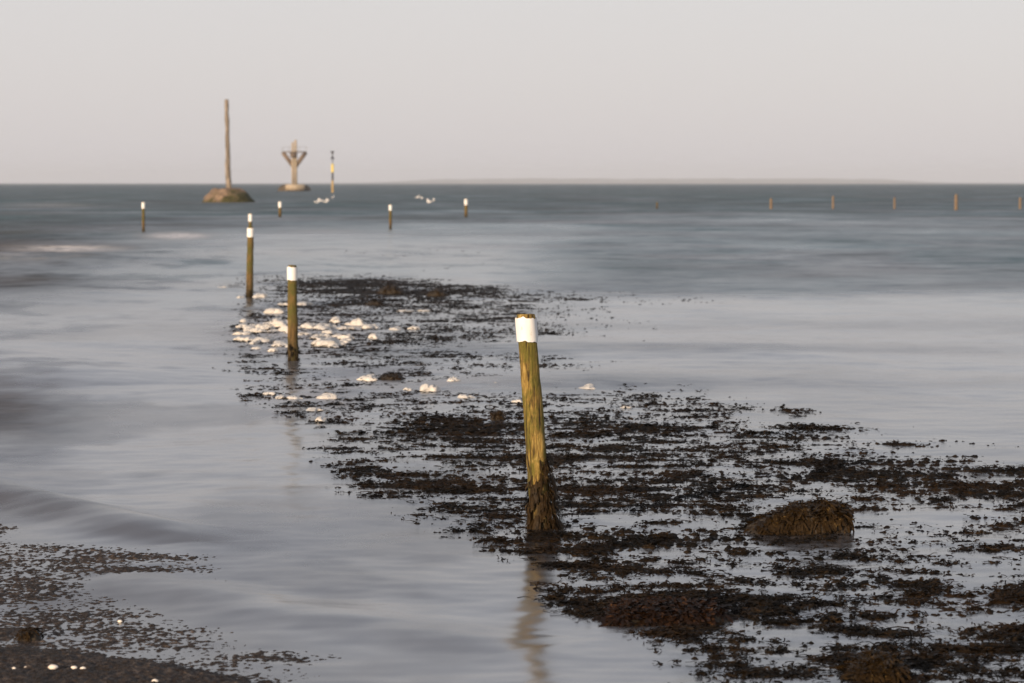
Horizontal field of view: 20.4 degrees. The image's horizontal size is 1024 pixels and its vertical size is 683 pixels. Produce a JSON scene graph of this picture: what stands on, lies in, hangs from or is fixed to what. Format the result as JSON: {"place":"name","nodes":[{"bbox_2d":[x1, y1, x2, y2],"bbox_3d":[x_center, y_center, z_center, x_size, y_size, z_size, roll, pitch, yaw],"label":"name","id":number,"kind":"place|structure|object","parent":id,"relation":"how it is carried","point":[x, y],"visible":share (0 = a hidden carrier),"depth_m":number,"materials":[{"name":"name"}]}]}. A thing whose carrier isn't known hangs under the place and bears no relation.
{"place":"outdoors","nodes":[
{"label":"outdoors","id":0,"kind":"place"},
{"bbox_2d":[0,524,340,682],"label":"ground","id":1,"kind":"structure","parent":0,"point":[101,668],"depth_m":10.52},
{"bbox_2d":[13,625,43,641],"bbox_3d":[-1.805,1.102,10.622,0.115,0.078,0.139,0,3,0],"label":"weedy rock","id":2,"kind":"object","parent":1,"relation":"on","point":[28,634],"visible":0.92,"depth_m":10.59,"materials":[{"name":"brown stone"}]},
{"bbox_2d":[48,664,57,668],"bbox_3d":[-1.574,1.118,9.756,0.032,0.020,0.026,1,3,20],"label":"pebble","id":3,"kind":"object","parent":1,"relation":"on","point":[52,666],"visible":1,"depth_m":9.75,"materials":[{"name":"white stone"}]},
{"bbox_2d":[0,183,1023,682],"bbox_3d":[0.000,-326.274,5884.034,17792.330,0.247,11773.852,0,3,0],"label":"sea water","id":4,"kind":"structure","parent":0,"point":[130,421],"depth_m":22.84,"materials":[{"name":"grey liquid"}]},
{"bbox_2d":[142,202,144,231],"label":"marker post","id":5,"kind":"object","parent":4,"relation":"in","point":[143,216],"visible":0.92,"depth_m":98.77,"materials":[{"name":"brown wood"}]},
{"bbox_2d":[202,99,254,201],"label":"beacon","id":6,"kind":"object","parent":4,"relation":"in","point":[228,193],"visible":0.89,"depth_m":250.08,"materials":[{"name":"stone"}]},
{"bbox_2d":[236,324,246,327],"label":"foam clump","id":7,"kind":"object","parent":4,"relation":"on","point":[241,325],"visible":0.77,"depth_m":33.60,"materials":[{"name":"white liquid"}]},
{"bbox_2d":[234,330,251,334],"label":"foam clump","id":8,"kind":"object","parent":4,"relation":"on","point":[246,332],"visible":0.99,"depth_m":31.97,"materials":[{"name":"white liquid"}]},
{"bbox_2d":[241,337,252,340],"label":"foam clump","id":9,"kind":"object","parent":4,"relation":"on","point":[247,338],"visible":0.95,"depth_m":30.62,"materials":[{"name":"white liquid"}]},
{"bbox_2d":[243,327,254,331],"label":"foam clump","id":10,"kind":"object","parent":4,"relation":"on","point":[250,329],"visible":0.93,"depth_m":32.66,"materials":[{"name":"white liquid"}]},
{"bbox_2d":[245,227,253,296],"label":"marker post","id":11,"kind":"object","parent":4,"relation":"in","point":[250,261],"visible":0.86,"depth_m":42.41,"materials":[{"name":"brown wood"}]},
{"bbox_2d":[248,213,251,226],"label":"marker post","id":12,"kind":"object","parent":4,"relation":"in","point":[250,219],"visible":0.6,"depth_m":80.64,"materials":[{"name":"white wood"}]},
{"bbox_2d":[253,293,267,297],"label":"foam clump","id":13,"kind":"object","parent":4,"relation":"on","point":[263,295],"visible":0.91,"depth_m":42.06,"materials":[{"name":"white liquid"}]},
{"bbox_2d":[253,336,275,341],"bbox_3d":[-2.680,-0.024,30.648,0.242,0.062,0.431,1,3,11],"label":"foam clump","id":14,"kind":"object","parent":4,"relation":"on","point":[266,339],"visible":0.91,"depth_m":30.57,"materials":[{"name":"white liquid"}]},
{"bbox_2d":[254,323,274,328],"bbox_3d":[-2.892,-0.174,33.158,0.303,0.081,0.227,1,3,23],"label":"foam clump","id":15,"kind":"object","parent":4,"relation":"on","point":[263,325],"visible":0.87,"depth_m":33.11,"materials":[{"name":"white liquid"}]},
{"bbox_2d":[263,392,275,394],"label":"foam clump","id":16,"kind":"object","parent":4,"relation":"on","point":[266,393],"visible":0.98,"depth_m":22.82,"materials":[{"name":"white liquid"}]},
{"bbox_2d":[263,308,284,312],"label":"foam clump","id":17,"kind":"object","parent":4,"relation":"on","point":[274,310],"visible":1,"depth_m":37.18,"materials":[{"name":"white liquid"}]},
{"bbox_2d":[268,318,286,326],"bbox_3d":[-2.798,-0.227,33.871,0.258,0.108,0.299,0,3,0],"label":"foam clump","id":18,"kind":"object","parent":4,"relation":"on","point":[276,322],"visible":0.85,"depth_m":33.79,"materials":[{"name":"white liquid"}]},
{"bbox_2d":[271,342,287,346],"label":"foam clump","id":19,"kind":"object","parent":4,"relation":"on","point":[281,343],"visible":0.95,"depth_m":29.67,"materials":[{"name":"white liquid"}]},
{"bbox_2d":[278,201,281,216],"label":"marker post","id":20,"kind":"object","parent":4,"relation":"in","point":[279,206],"visible":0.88,"depth_m":142.36,"materials":[{"name":"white wood"}]},
{"bbox_2d":[275,395,287,398],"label":"foam clump","id":21,"kind":"object","parent":4,"relation":"on","point":[280,396],"visible":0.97,"depth_m":22.48,"materials":[{"name":"white liquid"}]},
{"bbox_2d":[278,325,287,330],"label":"foam clump","id":22,"kind":"object","parent":4,"relation":"on","point":[284,328],"visible":0.67,"depth_m":32.66,"materials":[{"name":"white liquid"}]},
{"bbox_2d":[286,265,299,360],"bbox_3d":[-2.094,-0.147,27.190,0.151,1.170,0.147,1,3,24],"label":"marker post","id":23,"kind":"object","parent":4,"relation":"in","point":[293,352],"visible":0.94,"depth_m":27.14,"materials":[{"name":"brown wood"}]},
{"bbox_2d":[277,140,310,190],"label":"refuge tower","id":24,"kind":"structure","parent":4,"relation":"in","point":[294,163],"depth_m":604.36,"materials":[{"name":"stone"}]},
{"bbox_2d":[287,395,303,398],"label":"foam clump","id":25,"kind":"object","parent":4,"relation":"on","point":[293,397],"visible":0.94,"depth_m":22.39,"materials":[{"name":"white liquid"}]},
{"bbox_2d":[297,301,313,304],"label":"foam clump","id":26,"kind":"object","parent":4,"relation":"on","point":[303,302],"visible":0.82,"depth_m":39.81,"materials":[{"name":"white liquid"}]},
{"bbox_2d":[300,322,316,327],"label":"foam clump","id":27,"kind":"object","parent":4,"relation":"on","point":[308,325],"visible":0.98,"depth_m":33.33,"materials":[{"name":"white liquid"}]},
{"bbox_2d":[313,323,332,328],"bbox_3d":[-2.213,-0.180,33.284,0.260,0.080,0.340,0,3,0],"label":"foam clump","id":28,"kind":"object","parent":4,"relation":"on","point":[329,325],"visible":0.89,"depth_m":33.21,"materials":[{"name":"white liquid"}]},
{"bbox_2d":[316,326,330,329],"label":"foam clump","id":29,"kind":"object","parent":4,"relation":"on","point":[324,327],"visible":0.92,"depth_m":32.97,"materials":[{"name":"white liquid"}]},
{"bbox_2d":[310,336,342,345],"bbox_3d":[-1.927,-0.003,29.883,0.394,0.106,0.444,0,3,0],"label":"foam clump","id":30,"kind":"object","parent":4,"relation":"on","point":[328,341],"visible":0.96,"depth_m":29.75,"materials":[{"name":"white liquid"}]},
{"bbox_2d":[316,392,337,398],"bbox_3d":[-1.459,0.434,22.425,0.192,0.063,0.196,0,3,0],"label":"foam clump","id":31,"kind":"object","parent":4,"relation":"on","point":[331,395],"visible":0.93,"depth_m":22.37,"materials":[{"name":"white liquid"}]},
{"bbox_2d":[322,330,334,333],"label":"foam clump","id":32,"kind":"object","parent":4,"relation":"on","point":[329,331],"visible":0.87,"depth_m":32.15,"materials":[{"name":"white liquid"}]},
{"bbox_2d":[331,151,333,192],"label":"sea mark","id":33,"kind":"object","parent":4,"relation":"in","point":[332,164],"visible":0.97,"depth_m":504.16,"materials":[{"name":"yellow paint"}]},
{"bbox_2d":[337,334,354,338],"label":"foam clump","id":34,"kind":"object","parent":4,"relation":"on","point":[345,336],"visible":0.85,"depth_m":31.11,"materials":[{"name":"white liquid"}]},
{"bbox_2d":[337,326,354,328],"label":"foam clump","id":35,"kind":"object","parent":4,"relation":"on","point":[346,327],"visible":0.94,"depth_m":33.02,"materials":[{"name":"white liquid"}]},
{"bbox_2d":[350,318,364,324],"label":"foam clump","id":36,"kind":"object","parent":4,"relation":"on","point":[358,321],"visible":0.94,"depth_m":34.05,"materials":[{"name":"white liquid"}]},
{"bbox_2d":[356,373,377,380],"bbox_3d":[-1.247,0.313,24.521,0.192,0.070,0.230,0,3,0],"label":"foam clump","id":37,"kind":"object","parent":4,"relation":"on","point":[371,377],"visible":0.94,"depth_m":24.46,"materials":[{"name":"white liquid"}]},
{"bbox_2d":[362,324,378,328],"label":"foam clump","id":38,"kind":"object","parent":4,"relation":"on","point":[365,326],"visible":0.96,"depth_m":33.33,"materials":[{"name":"white liquid"}]},
{"bbox_2d":[368,333,377,338],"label":"foam clump","id":39,"kind":"object","parent":4,"relation":"on","point":[374,335],"visible":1,"depth_m":31.21,"materials":[{"name":"white liquid"}]},
{"bbox_2d":[389,204,391,228],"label":"marker post","id":40,"kind":"object","parent":4,"relation":"in","point":[390,216],"visible":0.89,"depth_m":105.22,"materials":[{"name":"brown wood"}]},
{"bbox_2d":[378,371,406,379],"bbox_3d":[-1.041,0.309,24.613,0.266,0.104,0.422,0,3,0],"label":"weedy rock","id":41,"kind":"object","parent":4,"relation":"on","point":[390,375],"visible":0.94,"depth_m":24.50,"materials":[{"name":"brown stone"}]},
{"bbox_2d":[389,326,402,329],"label":"foam clump","id":42,"kind":"object","parent":4,"relation":"on","point":[396,328],"visible":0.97,"depth_m":33.01,"materials":[{"name":"white liquid"}]},
{"bbox_2d":[420,383,440,390],"bbox_3d":[-0.671,0.381,23.180,0.195,0.083,0.188,0,3,0],"label":"foam clump","id":43,"kind":"object","parent":4,"relation":"on","point":[426,387],"visible":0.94,"depth_m":23.12,"materials":[{"name":"white liquid"}]},
{"bbox_2d":[447,376,460,380],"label":"foam clump","id":44,"kind":"object","parent":4,"relation":"on","point":[453,378],"visible":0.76,"depth_m":24.07,"materials":[{"name":"white liquid"}]},
{"bbox_2d":[464,199,467,216],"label":"marker post","id":45,"kind":"object","parent":4,"relation":"in","point":[466,208],"visible":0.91,"depth_m":142.36,"materials":[{"name":"brown wood"}]},
{"bbox_2d":[458,394,475,397],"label":"foam clump","id":46,"kind":"object","parent":4,"relation":"on","point":[464,396],"visible":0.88,"depth_m":22.44,"materials":[{"name":"white liquid"}]},
{"bbox_2d":[488,409,506,419],"bbox_3d":[-0.104,0.538,20.593,0.133,0.095,0.212,0,3,0],"label":"weedy rock","id":47,"kind":"object","parent":4,"relation":"on","point":[498,415],"visible":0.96,"depth_m":20.54,"materials":[{"name":"brown stone"}]},
{"bbox_2d":[515,314,565,530],"bbox_3d":[0.143,0.519,14.008,0.257,1.310,0.182,0,3,0],"label":"marker post","id":48,"kind":"object","parent":4,"relation":"in","point":[540,510],"visible":0.96,"depth_m":13.96,"materials":[{"name":"brown wood"}]},
{"bbox_2d":[579,383,596,388],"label":"foam clump","id":49,"kind":"object","parent":4,"relation":"on","point":[589,386],"visible":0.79,"depth_m":23.35,"materials":[{"name":"white liquid"}]},
{"bbox_2d":[212,250,1023,682],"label":"seaweed","id":50,"kind":"object","parent":4,"relation":"on","point":[450,426],"visible":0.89,"depth_m":15.59,"materials":[{"name":"black plant"}]},
{"bbox_2d":[253,327,265,331],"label":"foam clump","id":51,"kind":"object","parent":50,"relation":"on","point":[257,329],"visible":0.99,"depth_m":32.53,"materials":[{"name":"white liquid"}]},
{"bbox_2d":[268,347,278,351],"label":"foam clump","id":52,"kind":"object","parent":50,"relation":"on","point":[273,349],"visible":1,"depth_m":28.71,"materials":[{"name":"white liquid"}]},
{"bbox_2d":[298,332,312,334],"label":"foam clump","id":53,"kind":"object","parent":50,"relation":"on","point":[306,333],"visible":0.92,"depth_m":31.82,"materials":[{"name":"white liquid"}]},
{"bbox_2d":[306,407,322,410],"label":"foam clump","id":54,"kind":"object","parent":50,"relation":"on","point":[313,409],"visible":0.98,"depth_m":21.17,"materials":[{"name":"white liquid"}]},
{"bbox_2d":[315,416,328,421],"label":"foam clump","id":55,"kind":"object","parent":50,"relation":"on","point":[320,418],"visible":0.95,"depth_m":20.27,"materials":[{"name":"white liquid"}]},
{"bbox_2d":[330,317,343,322],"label":"foam clump","id":56,"kind":"object","parent":50,"relation":"on","point":[336,319],"visible":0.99,"depth_m":34.78,"materials":[{"name":"white liquid"}]},
{"bbox_2d":[366,298,384,305],"bbox_3d":[-1.921,-0.551,39.900,0.283,0.120,0.534,0,3,0],"label":"weedy rock","id":57,"kind":"object","parent":50,"relation":"on","point":[374,301],"visible":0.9,"depth_m":39.76,"materials":[{"name":"brown stone"}]},
{"bbox_2d":[375,284,406,293],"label":"weedy rock","id":58,"kind":"object","parent":50,"relation":"on","point":[392,289],"visible":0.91,"depth_m":43.48,"materials":[{"name":"brown stone"}]},
{"bbox_2d":[426,288,448,295],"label":"weedy rock","id":59,"kind":"object","parent":50,"relation":"on","point":[437,292],"visible":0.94,"depth_m":42.90,"materials":[{"name":"brown stone"}]},
{"bbox_2d":[592,595,738,627],"bbox_3d":[0.597,1.059,11.154,0.577,0.104,0.597,0,3,0],"label":"weedy rock","id":60,"kind":"object","parent":50,"relation":"on","point":[653,610],"visible":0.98,"depth_m":11.02,"materials":[{"name":"brown stone"}]},
{"bbox_2d":[836,650,912,682],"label":"weedy rock","id":61,"kind":"object","parent":50,"relation":"on","point":[879,667],"visible":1,"depth_m":9.70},
{"bbox_2d":[745,495,856,534],"bbox_3d":[1.412,0.858,13.986,0.553,0.191,0.413,0,3,0],"label":"weedy rock","id":62,"kind":"object","parent":4,"relation":"in","point":[819,515],"visible":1,"depth_m":13.85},
{"bbox_2d":[954,194,957,209],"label":"wooden stake","id":63,"kind":"object","parent":4,"relation":"in","point":[956,202],"visible":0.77,"depth_m":179.26,"materials":[{"name":"orange wood"}]},
{"bbox_2d":[0,0,1023,182],"label":"sky","id":64,"kind":"structure","parent":0,"point":[92,91],"materials":[{"name":"grey"}]},
{"bbox_2d":[368,178,941,182],"bbox_3d":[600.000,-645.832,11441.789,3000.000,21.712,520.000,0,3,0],"label":"hills","id":65,"kind":"structure","parent":0,"point":[600,180],"depth_m":11198.79,"materials":[{"name":"grey"}]}
]}

